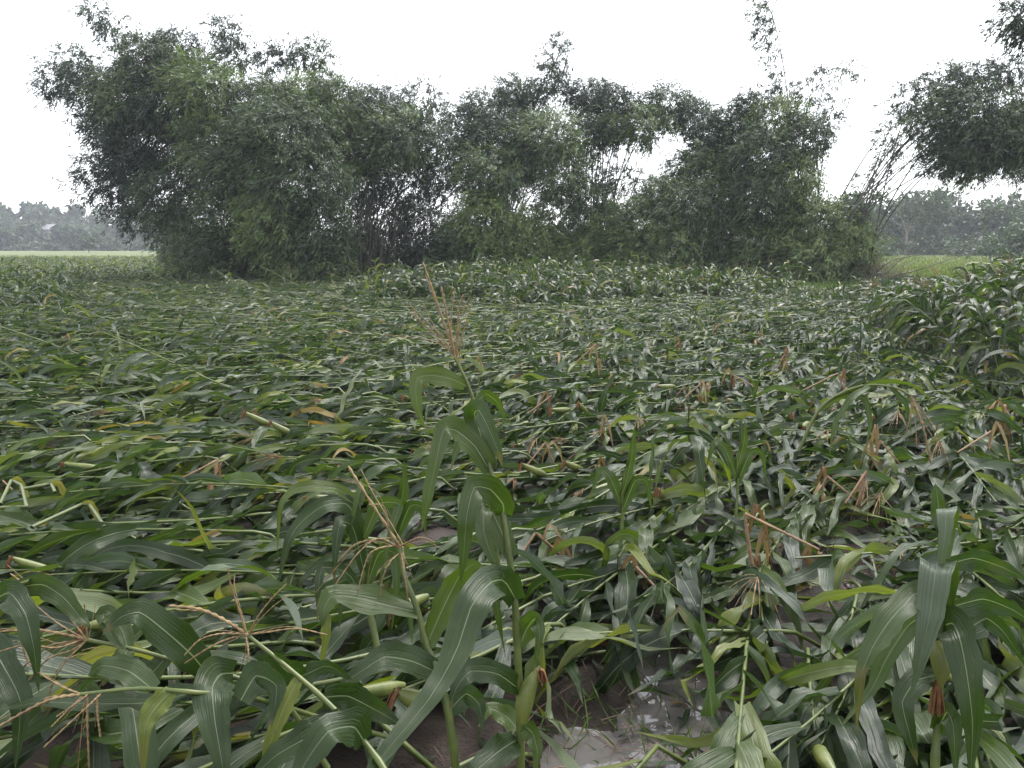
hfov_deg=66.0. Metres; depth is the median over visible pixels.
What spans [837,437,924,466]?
flattened corn plant
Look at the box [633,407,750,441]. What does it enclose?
flattened corn plant
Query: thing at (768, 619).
flattened corn plant
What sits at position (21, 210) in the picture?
tree
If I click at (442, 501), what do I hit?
flattened corn plant
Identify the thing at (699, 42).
sky
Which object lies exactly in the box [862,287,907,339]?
standing corn plant
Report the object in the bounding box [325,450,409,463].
flattened corn plant
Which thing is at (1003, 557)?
flattened corn plant
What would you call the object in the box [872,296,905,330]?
standing corn plant
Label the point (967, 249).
undergrowth
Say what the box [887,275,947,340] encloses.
standing corn plant
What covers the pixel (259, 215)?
bamboo clump
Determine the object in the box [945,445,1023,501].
flattened corn plant
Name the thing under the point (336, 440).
flattened corn plant
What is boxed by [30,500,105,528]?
snapped corn stalk
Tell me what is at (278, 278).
upright corn plant
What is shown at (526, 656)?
flattened corn plant
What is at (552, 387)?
flattened corn plant
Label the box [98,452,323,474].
flattened corn plant
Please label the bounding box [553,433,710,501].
flattened corn plant
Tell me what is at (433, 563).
flattened corn plant
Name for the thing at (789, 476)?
flattened corn plant
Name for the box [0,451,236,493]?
flattened corn plant
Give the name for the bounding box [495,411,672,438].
flattened corn plant
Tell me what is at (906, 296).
standing corn plant
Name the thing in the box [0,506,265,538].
flattened corn plant
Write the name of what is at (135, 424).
flattened corn plant
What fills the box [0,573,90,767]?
leaning corn plant
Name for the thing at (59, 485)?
snapped corn stalk
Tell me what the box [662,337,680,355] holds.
dry corn stub
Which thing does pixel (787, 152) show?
bamboo clump
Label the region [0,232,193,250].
undergrowth
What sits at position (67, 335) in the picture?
dry corn stub
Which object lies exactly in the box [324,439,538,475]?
flattened corn plant
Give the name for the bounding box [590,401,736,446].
flattened corn plant
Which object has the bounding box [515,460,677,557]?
flattened corn plant
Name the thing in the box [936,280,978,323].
standing corn plant
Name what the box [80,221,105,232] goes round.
tree
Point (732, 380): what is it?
dry corn stub
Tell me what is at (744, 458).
corn shoot
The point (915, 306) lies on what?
standing corn plant
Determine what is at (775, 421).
flattened corn plant
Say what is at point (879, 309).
standing corn plant
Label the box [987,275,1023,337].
standing corn plant
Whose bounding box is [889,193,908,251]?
tree
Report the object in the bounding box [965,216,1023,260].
tree
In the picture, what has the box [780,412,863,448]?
flattened corn plant
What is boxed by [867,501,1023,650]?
flattened corn plant
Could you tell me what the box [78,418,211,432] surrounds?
flattened corn plant
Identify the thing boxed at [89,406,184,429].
flattened corn plant
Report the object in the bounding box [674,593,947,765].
flattened corn plant
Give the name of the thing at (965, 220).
tree
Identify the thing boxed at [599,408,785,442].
flattened corn plant
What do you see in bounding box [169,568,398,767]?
leaning corn plant
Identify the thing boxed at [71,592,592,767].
flattened corn plant
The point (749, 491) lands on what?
flattened corn plant
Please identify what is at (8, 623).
flattened corn plant
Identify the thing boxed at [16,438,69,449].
flattened corn plant
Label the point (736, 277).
upright corn plant
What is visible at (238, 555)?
flattened corn plant
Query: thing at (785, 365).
dry corn stub
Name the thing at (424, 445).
flattened corn plant
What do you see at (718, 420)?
flattened corn plant
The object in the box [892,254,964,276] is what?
fallen culm
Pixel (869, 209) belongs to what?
tree
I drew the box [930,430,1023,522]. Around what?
flattened corn plant
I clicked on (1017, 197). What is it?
tree
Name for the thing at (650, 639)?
flattened corn plant
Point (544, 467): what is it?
flattened corn plant
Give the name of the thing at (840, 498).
flattened corn plant
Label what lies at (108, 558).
flattened corn plant
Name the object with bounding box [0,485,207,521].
flattened corn plant
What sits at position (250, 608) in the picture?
flattened corn plant
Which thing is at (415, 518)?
flattened corn plant
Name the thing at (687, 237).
bamboo clump
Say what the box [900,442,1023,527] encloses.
flattened corn plant
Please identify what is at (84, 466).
flattened corn plant
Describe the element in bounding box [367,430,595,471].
flattened corn plant
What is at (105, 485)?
flattened corn plant
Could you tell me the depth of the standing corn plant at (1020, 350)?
8.02 m
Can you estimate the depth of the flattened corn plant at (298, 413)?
6.33 m
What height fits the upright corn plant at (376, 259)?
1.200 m
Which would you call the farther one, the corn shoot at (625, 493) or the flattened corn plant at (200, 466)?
the flattened corn plant at (200, 466)
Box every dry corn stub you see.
[0,480,12,493]
[58,333,71,350]
[171,460,220,521]
[507,477,523,502]
[511,364,522,378]
[519,523,571,557]
[527,391,551,414]
[527,441,562,464]
[569,414,612,458]
[575,343,601,374]
[589,456,605,472]
[613,554,659,616]
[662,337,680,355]
[676,387,693,411]
[685,379,706,405]
[720,368,758,390]
[743,503,819,591]
[753,441,770,459]
[776,346,795,377]
[797,546,822,588]
[803,368,856,416]
[814,465,863,505]
[845,470,867,519]
[859,424,909,474]
[957,421,1009,460]
[984,399,1007,438]
[994,404,1010,443]
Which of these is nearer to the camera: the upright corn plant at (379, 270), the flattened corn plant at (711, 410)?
the flattened corn plant at (711, 410)
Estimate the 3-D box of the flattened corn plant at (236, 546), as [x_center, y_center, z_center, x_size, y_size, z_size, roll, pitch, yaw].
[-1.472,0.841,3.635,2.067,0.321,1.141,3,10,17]
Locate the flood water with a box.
[183,506,896,767]
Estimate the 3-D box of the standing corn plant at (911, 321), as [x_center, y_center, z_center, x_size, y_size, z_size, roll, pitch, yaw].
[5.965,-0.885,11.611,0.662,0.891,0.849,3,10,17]
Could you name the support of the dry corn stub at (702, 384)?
on the ground at (430, 730)
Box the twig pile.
[819,255,941,281]
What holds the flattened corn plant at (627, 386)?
on the ground at (430, 730)
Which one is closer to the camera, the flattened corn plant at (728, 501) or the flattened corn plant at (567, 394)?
the flattened corn plant at (728, 501)
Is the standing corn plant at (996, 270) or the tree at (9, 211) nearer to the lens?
the standing corn plant at (996, 270)
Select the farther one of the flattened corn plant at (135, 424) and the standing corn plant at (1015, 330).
the standing corn plant at (1015, 330)
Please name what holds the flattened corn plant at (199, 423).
on the ground at (430, 730)
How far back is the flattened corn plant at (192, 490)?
4.54 m
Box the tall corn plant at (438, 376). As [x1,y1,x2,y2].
[369,262,506,598]
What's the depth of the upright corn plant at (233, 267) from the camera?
30.37 m
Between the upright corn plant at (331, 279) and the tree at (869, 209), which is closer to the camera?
the upright corn plant at (331, 279)
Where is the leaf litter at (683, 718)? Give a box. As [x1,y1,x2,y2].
[155,396,1023,767]
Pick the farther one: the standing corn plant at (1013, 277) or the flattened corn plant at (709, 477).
the standing corn plant at (1013, 277)
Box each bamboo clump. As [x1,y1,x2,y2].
[23,0,374,282]
[288,71,477,277]
[421,29,601,275]
[538,73,723,276]
[593,95,771,279]
[703,0,868,279]
[761,188,897,284]
[839,50,1023,274]
[977,0,1023,77]
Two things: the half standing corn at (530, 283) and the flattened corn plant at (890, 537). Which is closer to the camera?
the flattened corn plant at (890, 537)
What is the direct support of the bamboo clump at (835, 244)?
on the ground at (430, 730)
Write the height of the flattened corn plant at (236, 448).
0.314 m
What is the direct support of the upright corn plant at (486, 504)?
on the ground at (430, 730)
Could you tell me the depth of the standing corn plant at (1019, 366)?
7.54 m
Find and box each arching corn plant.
[277,479,412,647]
[797,379,944,463]
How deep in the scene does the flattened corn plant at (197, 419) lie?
6.47 m
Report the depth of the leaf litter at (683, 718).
2.70 m
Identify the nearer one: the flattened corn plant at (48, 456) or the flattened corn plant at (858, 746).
the flattened corn plant at (858, 746)
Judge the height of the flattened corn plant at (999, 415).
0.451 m
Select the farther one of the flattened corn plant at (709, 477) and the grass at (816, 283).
the grass at (816, 283)
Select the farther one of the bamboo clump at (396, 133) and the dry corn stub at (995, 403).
the bamboo clump at (396, 133)
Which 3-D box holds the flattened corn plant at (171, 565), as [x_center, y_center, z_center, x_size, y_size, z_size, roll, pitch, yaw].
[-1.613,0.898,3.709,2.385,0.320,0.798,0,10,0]
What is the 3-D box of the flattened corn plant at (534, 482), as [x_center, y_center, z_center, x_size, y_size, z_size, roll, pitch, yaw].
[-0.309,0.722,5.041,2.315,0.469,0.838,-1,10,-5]
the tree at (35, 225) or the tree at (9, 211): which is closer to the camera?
the tree at (35, 225)
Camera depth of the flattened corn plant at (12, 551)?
3.91 m
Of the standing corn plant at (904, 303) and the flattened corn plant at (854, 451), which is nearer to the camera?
the flattened corn plant at (854, 451)
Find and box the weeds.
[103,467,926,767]
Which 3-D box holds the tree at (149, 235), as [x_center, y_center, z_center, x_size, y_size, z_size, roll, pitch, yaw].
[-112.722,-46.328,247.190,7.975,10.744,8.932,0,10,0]
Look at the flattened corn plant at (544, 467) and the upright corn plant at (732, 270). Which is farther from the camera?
the upright corn plant at (732, 270)
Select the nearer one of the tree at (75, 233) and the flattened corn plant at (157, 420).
the flattened corn plant at (157, 420)
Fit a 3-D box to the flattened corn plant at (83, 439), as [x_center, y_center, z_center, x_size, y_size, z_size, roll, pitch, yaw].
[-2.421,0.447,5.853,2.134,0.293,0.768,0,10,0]
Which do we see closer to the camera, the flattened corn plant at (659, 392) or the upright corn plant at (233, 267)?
the flattened corn plant at (659, 392)
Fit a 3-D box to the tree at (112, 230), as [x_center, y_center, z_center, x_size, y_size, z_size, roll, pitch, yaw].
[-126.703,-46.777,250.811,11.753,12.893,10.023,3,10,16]
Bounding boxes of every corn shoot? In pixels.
[366,461,426,587]
[590,426,651,562]
[706,421,766,530]
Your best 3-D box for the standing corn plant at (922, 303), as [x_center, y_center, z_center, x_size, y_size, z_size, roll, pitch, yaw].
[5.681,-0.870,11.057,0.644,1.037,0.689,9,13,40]
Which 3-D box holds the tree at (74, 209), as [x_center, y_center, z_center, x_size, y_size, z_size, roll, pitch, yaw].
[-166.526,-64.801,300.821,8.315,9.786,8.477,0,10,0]
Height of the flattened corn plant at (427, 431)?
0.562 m
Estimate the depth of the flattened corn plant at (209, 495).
4.43 m
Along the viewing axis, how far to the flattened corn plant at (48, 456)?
5.50 m
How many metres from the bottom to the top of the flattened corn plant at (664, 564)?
0.371 m
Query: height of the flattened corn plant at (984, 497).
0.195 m
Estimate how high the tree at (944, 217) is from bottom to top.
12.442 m
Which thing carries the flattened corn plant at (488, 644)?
on the ground at (430, 730)
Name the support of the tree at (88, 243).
on the ground at (430, 730)
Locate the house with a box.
[39,224,55,236]
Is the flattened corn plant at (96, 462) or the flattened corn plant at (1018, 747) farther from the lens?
the flattened corn plant at (96, 462)
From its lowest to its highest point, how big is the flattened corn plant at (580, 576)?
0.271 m
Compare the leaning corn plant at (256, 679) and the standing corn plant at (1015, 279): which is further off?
the standing corn plant at (1015, 279)
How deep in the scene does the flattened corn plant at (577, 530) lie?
4.11 m
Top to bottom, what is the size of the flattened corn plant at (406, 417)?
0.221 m
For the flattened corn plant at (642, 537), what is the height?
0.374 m
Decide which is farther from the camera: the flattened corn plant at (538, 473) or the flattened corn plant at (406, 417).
the flattened corn plant at (406, 417)
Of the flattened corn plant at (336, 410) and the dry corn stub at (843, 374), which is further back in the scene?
the dry corn stub at (843, 374)
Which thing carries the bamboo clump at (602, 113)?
on the ground at (430, 730)
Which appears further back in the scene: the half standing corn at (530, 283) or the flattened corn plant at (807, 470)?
the half standing corn at (530, 283)
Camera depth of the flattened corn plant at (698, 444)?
4.53 m
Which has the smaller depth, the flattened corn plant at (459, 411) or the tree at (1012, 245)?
the flattened corn plant at (459, 411)
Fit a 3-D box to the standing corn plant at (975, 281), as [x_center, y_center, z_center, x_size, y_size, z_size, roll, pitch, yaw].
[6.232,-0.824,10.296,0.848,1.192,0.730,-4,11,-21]
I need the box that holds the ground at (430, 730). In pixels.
[0,248,1023,767]
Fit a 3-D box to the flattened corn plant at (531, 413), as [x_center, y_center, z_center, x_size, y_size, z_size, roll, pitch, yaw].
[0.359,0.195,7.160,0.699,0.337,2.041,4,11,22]
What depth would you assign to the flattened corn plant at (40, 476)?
4.63 m
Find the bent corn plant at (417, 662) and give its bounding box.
[315,466,485,767]
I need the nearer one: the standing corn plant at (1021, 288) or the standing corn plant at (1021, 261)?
the standing corn plant at (1021, 288)
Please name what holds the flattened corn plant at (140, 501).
on the ground at (430, 730)
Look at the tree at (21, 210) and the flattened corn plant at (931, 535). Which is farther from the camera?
the tree at (21, 210)
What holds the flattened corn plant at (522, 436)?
on the ground at (430, 730)
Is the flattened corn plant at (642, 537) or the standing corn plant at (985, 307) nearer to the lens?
the flattened corn plant at (642, 537)
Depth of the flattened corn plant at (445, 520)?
4.50 m
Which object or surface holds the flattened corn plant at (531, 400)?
on the ground at (430, 730)
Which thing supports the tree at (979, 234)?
on the ground at (430, 730)
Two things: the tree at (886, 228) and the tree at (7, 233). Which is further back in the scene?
the tree at (7, 233)
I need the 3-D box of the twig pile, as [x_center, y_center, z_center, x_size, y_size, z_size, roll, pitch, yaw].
[15.108,-4.670,32.212,4.956,1.229,2.237,2,10,13]
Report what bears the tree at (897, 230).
on the ground at (430, 730)
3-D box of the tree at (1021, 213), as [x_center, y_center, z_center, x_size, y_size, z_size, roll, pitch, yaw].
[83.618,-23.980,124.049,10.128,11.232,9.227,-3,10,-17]
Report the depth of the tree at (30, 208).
301.12 m
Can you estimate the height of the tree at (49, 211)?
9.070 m
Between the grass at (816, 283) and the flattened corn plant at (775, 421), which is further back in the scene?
the grass at (816, 283)
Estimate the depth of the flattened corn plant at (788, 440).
5.44 m
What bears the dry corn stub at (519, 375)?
on the ground at (430, 730)
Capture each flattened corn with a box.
[0,265,968,339]
[0,287,1023,767]
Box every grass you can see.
[0,254,1011,277]
[156,275,957,292]
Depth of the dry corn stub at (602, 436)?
5.82 m
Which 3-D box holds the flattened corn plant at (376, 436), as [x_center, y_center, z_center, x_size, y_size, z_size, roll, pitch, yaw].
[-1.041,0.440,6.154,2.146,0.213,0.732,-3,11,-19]
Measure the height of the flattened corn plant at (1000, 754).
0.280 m
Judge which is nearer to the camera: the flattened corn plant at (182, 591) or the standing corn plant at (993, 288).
the flattened corn plant at (182, 591)
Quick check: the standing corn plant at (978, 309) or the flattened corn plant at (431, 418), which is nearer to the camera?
the flattened corn plant at (431, 418)
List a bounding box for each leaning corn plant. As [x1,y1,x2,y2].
[0,566,330,767]
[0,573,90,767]
[0,642,387,767]
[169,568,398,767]
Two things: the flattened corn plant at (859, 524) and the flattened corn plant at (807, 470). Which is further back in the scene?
the flattened corn plant at (807, 470)
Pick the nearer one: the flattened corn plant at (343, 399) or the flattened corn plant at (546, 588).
the flattened corn plant at (546, 588)
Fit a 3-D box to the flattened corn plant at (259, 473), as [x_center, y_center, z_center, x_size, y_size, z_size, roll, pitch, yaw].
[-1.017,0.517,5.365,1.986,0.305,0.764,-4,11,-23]
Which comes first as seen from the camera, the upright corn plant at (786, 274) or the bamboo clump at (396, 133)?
the upright corn plant at (786, 274)
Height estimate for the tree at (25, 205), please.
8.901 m
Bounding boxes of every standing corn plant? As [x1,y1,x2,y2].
[857,278,958,354]
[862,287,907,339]
[866,308,896,329]
[872,290,936,344]
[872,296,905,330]
[877,300,894,330]
[880,290,934,343]
[880,293,915,340]
[884,285,921,341]
[885,294,926,346]
[886,284,939,354]
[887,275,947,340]
[891,277,982,348]
[893,282,943,344]
[895,297,936,351]
[905,287,958,340]
[914,262,983,355]
[919,293,967,354]
[926,287,1014,355]
[932,281,953,340]
[933,293,983,374]
[934,300,1002,370]
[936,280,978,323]
[936,285,976,331]
[937,274,1017,347]
[940,298,999,382]
[941,266,1019,358]
[941,273,1015,357]
[944,285,1013,352]
[945,267,990,324]
[947,275,1023,350]
[948,262,987,332]
[956,257,1002,299]
[956,279,998,345]
[960,299,1023,391]
[960,303,1023,376]
[973,278,1023,357]
[974,272,1017,307]
[975,281,1016,358]
[982,253,1023,344]
[984,279,1023,357]
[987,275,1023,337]
[989,261,1023,362]
[995,262,1023,302]
[996,304,1023,369]
[997,264,1023,315]
[998,276,1023,357]
[1000,259,1023,284]
[1009,274,1023,327]
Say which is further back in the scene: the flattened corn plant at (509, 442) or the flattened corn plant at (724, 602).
the flattened corn plant at (509, 442)
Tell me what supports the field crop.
on the ground at (430, 730)
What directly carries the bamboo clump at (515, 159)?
on the ground at (430, 730)
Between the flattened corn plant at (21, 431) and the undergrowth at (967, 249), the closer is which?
the flattened corn plant at (21, 431)
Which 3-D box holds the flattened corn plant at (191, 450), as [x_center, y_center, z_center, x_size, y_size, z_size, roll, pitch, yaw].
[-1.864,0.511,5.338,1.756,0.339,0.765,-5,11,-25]
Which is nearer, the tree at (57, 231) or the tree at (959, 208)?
the tree at (959, 208)
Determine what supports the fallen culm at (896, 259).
on the twig pile
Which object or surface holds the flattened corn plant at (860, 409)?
on the ground at (430, 730)
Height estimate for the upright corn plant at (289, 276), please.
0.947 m
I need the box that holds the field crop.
[0,254,171,278]
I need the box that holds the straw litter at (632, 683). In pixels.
[176,397,1021,767]
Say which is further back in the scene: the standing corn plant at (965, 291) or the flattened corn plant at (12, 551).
the standing corn plant at (965, 291)
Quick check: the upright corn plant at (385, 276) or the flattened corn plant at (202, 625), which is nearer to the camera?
the flattened corn plant at (202, 625)
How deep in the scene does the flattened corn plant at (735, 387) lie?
7.58 m
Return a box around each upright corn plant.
[220,261,244,278]
[269,273,287,281]
[280,267,292,282]
[322,272,338,283]
[347,266,363,281]
[350,271,374,287]
[361,258,386,277]
[367,399,547,767]
[370,261,391,281]
[371,267,394,285]
[688,258,700,270]
[706,262,716,278]
[726,266,740,282]
[729,263,744,281]
[745,261,768,278]
[759,258,781,282]
[769,263,793,284]
[778,260,796,281]
[793,262,818,283]
[840,484,1023,767]
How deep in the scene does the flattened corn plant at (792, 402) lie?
6.76 m
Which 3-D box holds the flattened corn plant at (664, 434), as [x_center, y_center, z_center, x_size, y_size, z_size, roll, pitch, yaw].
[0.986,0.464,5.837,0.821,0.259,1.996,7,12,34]
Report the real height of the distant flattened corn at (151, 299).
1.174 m
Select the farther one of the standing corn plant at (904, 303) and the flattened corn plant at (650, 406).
the standing corn plant at (904, 303)
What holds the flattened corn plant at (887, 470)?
on the ground at (430, 730)
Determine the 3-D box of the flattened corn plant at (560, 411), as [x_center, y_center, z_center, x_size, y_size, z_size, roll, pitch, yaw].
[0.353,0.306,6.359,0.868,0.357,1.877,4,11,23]
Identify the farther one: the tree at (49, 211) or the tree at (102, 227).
the tree at (49, 211)
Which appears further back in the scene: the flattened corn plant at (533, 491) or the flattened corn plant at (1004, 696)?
the flattened corn plant at (533, 491)
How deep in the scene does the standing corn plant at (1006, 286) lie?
9.45 m
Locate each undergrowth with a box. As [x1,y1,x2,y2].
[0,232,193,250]
[876,227,1023,256]
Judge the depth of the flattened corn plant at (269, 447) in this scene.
5.37 m
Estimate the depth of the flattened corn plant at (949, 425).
5.56 m
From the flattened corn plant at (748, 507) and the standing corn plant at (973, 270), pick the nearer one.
the flattened corn plant at (748, 507)
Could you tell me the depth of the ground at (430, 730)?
2.94 m
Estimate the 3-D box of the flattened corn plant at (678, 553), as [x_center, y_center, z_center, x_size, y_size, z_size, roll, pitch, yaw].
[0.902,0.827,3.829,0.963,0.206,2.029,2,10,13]
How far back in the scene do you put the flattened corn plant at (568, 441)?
5.94 m
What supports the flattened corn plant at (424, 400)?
on the ground at (430, 730)
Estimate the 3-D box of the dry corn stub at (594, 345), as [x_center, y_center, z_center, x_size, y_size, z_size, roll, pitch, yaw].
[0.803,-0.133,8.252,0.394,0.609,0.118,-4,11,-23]
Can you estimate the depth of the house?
247.89 m
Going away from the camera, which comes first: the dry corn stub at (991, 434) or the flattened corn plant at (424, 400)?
the dry corn stub at (991, 434)
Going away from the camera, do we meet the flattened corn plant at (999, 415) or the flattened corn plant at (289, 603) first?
the flattened corn plant at (289, 603)
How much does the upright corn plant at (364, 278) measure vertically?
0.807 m
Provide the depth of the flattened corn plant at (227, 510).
4.28 m
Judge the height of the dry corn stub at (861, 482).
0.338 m
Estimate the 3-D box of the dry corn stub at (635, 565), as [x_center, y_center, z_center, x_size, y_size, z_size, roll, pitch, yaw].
[0.593,0.897,3.410,0.285,0.352,0.121,5,11,28]
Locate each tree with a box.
[0,226,16,247]
[1,205,20,218]
[12,220,51,248]
[18,200,46,217]
[18,219,55,244]
[21,200,38,211]
[21,203,45,218]
[22,207,46,220]
[34,218,53,242]
[40,205,62,217]
[49,222,73,245]
[61,224,101,250]
[62,211,87,220]
[66,202,86,217]
[77,234,100,251]
[80,210,111,226]
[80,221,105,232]
[87,228,113,249]
[92,204,111,217]
[92,219,124,249]
[94,224,118,241]
[118,227,140,246]
[121,216,142,227]
[141,221,163,245]
[839,188,884,246]
[871,193,898,252]
[872,187,962,254]
[877,198,924,251]
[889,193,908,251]
[899,189,946,243]
[920,187,957,253]
[921,202,956,246]
[944,190,974,237]
[951,207,974,242]
[951,209,985,248]
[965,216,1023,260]
[968,211,1017,241]
[975,193,1004,214]
[975,198,1020,254]
[991,187,1023,247]
[1002,193,1023,243]
[1007,207,1023,231]
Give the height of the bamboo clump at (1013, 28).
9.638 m
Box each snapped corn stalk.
[0,476,29,509]
[23,480,65,495]
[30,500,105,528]
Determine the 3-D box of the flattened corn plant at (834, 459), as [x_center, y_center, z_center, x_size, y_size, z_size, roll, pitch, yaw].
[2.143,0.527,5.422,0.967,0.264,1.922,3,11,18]
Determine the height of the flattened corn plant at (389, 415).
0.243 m
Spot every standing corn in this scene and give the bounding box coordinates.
[0,252,798,307]
[846,247,1023,328]
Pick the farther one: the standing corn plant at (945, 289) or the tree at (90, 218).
the tree at (90, 218)
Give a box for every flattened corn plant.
[0,410,170,440]
[0,416,127,439]
[0,419,121,439]
[0,420,157,450]
[0,441,205,486]
[0,449,151,467]
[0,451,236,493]
[0,455,183,486]
[0,471,282,522]
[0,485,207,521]
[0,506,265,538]
[0,511,293,576]
[0,512,308,578]
[0,525,379,593]
[0,533,391,594]
[0,539,282,630]
[0,547,236,630]
[0,555,96,580]
[0,564,389,718]
[0,571,215,630]
[0,598,387,682]
[0,633,405,761]
[0,638,320,757]
[0,670,390,767]
[2,426,118,440]
[2,443,201,494]
[2,492,211,522]
[7,531,407,597]
[9,538,438,608]
[9,590,424,661]
[10,447,325,519]
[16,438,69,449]
[17,443,63,466]
[19,479,100,494]
[20,439,236,472]
[30,425,112,434]
[36,424,208,464]
[36,426,289,451]
[38,627,511,767]
[41,534,321,596]
[41,622,591,767]
[45,532,475,751]
[51,460,370,539]
[52,425,255,461]
[57,452,293,479]
[61,586,520,680]
[67,483,396,521]
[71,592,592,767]
[77,390,322,426]
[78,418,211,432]
[78,456,414,521]
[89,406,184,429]
[95,421,191,436]
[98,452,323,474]
[110,508,456,607]
[114,490,517,604]
[115,443,387,474]
[115,476,458,539]
[116,621,667,767]
[117,426,353,474]
[137,574,564,751]
[148,463,427,529]
[158,420,381,444]
[159,397,402,424]
[166,527,553,585]
[167,418,354,432]
[179,410,327,440]
[190,407,432,421]
[190,440,416,478]
[200,415,358,442]
[201,420,392,475]
[209,405,381,428]
[211,447,470,478]
[212,391,381,422]
[215,395,416,433]
[219,424,460,461]
[222,369,434,440]
[226,419,437,452]
[238,407,417,449]
[239,392,433,413]
[240,460,524,522]
[241,494,535,529]
[246,453,583,515]
[250,475,547,529]
[261,563,615,657]
[284,424,502,452]
[285,436,427,450]
[286,397,448,426]
[287,537,541,659]
[289,536,691,601]
[293,437,566,463]
[294,424,392,458]
[306,394,463,419]
[311,603,820,742]
[314,504,537,550]
[317,412,525,454]
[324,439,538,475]
[325,445,566,480]
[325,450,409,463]
[327,457,642,514]
[336,421,588,455]
[342,408,447,419]
[343,417,406,439]
[354,378,595,453]
[355,401,462,420]
[356,385,534,417]
[361,445,595,511]
[361,467,594,506]
[363,410,520,446]
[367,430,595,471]
[374,462,686,507]
[374,497,651,562]
[400,409,491,421]
[404,383,617,416]
[416,482,620,619]
[421,403,579,456]
[422,398,515,427]
[450,423,617,449]
[453,433,655,458]
[457,429,569,470]
[473,458,621,531]
[485,527,746,714]
[490,381,605,419]
[490,538,792,644]
[491,388,595,433]
[493,397,621,425]
[494,381,591,424]
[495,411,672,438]
[499,370,626,463]
[508,390,609,463]
[509,573,751,673]
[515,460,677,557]
[516,459,768,569]
[521,483,750,622]
[523,425,656,491]
[536,420,706,463]
[538,409,649,457]
[546,450,690,496]
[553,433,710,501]
[556,397,675,461]
[556,480,717,603]
[566,517,783,700]
[568,479,779,542]
[570,419,707,474]
[581,381,713,425]
[589,452,729,534]
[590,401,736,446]
[597,503,800,655]
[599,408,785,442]
[606,382,760,413]
[608,386,702,438]
[609,373,656,451]
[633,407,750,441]
[634,407,756,498]
[636,584,1019,767]
[637,374,781,430]
[637,647,849,767]
[657,447,786,518]
[659,594,847,767]
[663,408,781,466]
[663,432,787,482]
[669,397,841,417]
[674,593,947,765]
[675,397,740,451]
[680,489,832,656]
[682,388,805,465]
[692,505,839,712]
[702,464,857,559]
[705,438,841,529]
[709,424,867,448]
[713,432,897,480]
[722,409,849,446]
[725,480,885,569]
[729,463,910,537]
[730,421,828,475]
[732,430,823,469]
[742,558,1019,767]
[746,592,1023,767]
[748,409,834,438]
[756,462,948,535]
[760,441,849,534]
[764,400,889,434]
[771,445,921,511]
[779,555,985,739]
[780,392,823,428]
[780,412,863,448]
[783,423,904,498]
[796,409,851,455]
[798,431,925,486]
[805,446,944,531]
[805,580,1023,755]
[806,398,916,455]
[810,492,988,583]
[810,507,988,642]
[817,682,1022,767]
[821,662,1023,767]
[831,449,985,526]
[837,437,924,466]
[848,403,974,450]
[852,433,1002,473]
[856,521,1003,656]
[861,393,934,438]
[861,478,1023,587]
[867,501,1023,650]
[875,409,1019,481]
[880,471,1023,566]
[883,483,1023,525]
[887,406,1023,460]
[897,421,999,458]
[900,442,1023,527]
[925,569,1023,700]
[927,396,1023,447]
[929,528,1023,587]
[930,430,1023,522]
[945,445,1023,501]
[982,468,1023,535]
[983,657,1023,763]
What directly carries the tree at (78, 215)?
on the hill
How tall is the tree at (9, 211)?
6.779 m
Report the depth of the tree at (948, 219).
149.32 m
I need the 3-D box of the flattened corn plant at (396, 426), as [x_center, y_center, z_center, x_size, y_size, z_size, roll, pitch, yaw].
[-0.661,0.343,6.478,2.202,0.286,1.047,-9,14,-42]
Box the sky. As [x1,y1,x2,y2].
[0,0,1023,244]
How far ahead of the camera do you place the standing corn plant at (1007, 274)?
11.79 m
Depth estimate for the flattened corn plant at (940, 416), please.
5.72 m
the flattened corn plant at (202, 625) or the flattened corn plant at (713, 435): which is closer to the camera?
the flattened corn plant at (202, 625)
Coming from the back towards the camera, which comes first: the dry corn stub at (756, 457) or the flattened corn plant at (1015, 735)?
the dry corn stub at (756, 457)
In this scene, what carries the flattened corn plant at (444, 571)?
on the ground at (430, 730)
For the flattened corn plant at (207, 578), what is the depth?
3.50 m
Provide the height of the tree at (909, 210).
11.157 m
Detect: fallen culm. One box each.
[874,254,921,273]
[883,222,933,276]
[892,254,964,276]
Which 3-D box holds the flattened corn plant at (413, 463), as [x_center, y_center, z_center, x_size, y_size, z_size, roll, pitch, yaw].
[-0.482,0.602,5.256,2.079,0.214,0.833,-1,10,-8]
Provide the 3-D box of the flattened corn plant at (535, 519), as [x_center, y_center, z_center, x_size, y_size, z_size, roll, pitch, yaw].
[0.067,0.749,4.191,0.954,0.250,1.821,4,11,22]
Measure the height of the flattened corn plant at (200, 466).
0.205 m
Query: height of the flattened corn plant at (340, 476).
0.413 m
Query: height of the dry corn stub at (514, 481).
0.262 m
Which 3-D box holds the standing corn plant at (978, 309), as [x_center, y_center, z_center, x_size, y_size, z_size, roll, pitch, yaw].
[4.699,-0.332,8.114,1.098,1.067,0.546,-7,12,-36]
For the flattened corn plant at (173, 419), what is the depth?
6.55 m
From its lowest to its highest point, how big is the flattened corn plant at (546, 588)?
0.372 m
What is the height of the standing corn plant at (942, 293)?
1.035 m
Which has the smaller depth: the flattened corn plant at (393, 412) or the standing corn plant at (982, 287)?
the flattened corn plant at (393, 412)
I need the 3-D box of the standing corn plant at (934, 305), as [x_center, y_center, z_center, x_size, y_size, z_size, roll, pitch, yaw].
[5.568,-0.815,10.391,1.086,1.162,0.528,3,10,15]
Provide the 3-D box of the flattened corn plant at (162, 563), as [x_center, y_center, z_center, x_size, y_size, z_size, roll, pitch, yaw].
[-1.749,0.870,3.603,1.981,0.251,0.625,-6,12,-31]
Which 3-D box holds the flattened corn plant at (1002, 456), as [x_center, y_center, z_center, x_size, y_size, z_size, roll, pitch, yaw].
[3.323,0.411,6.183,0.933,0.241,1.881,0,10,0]

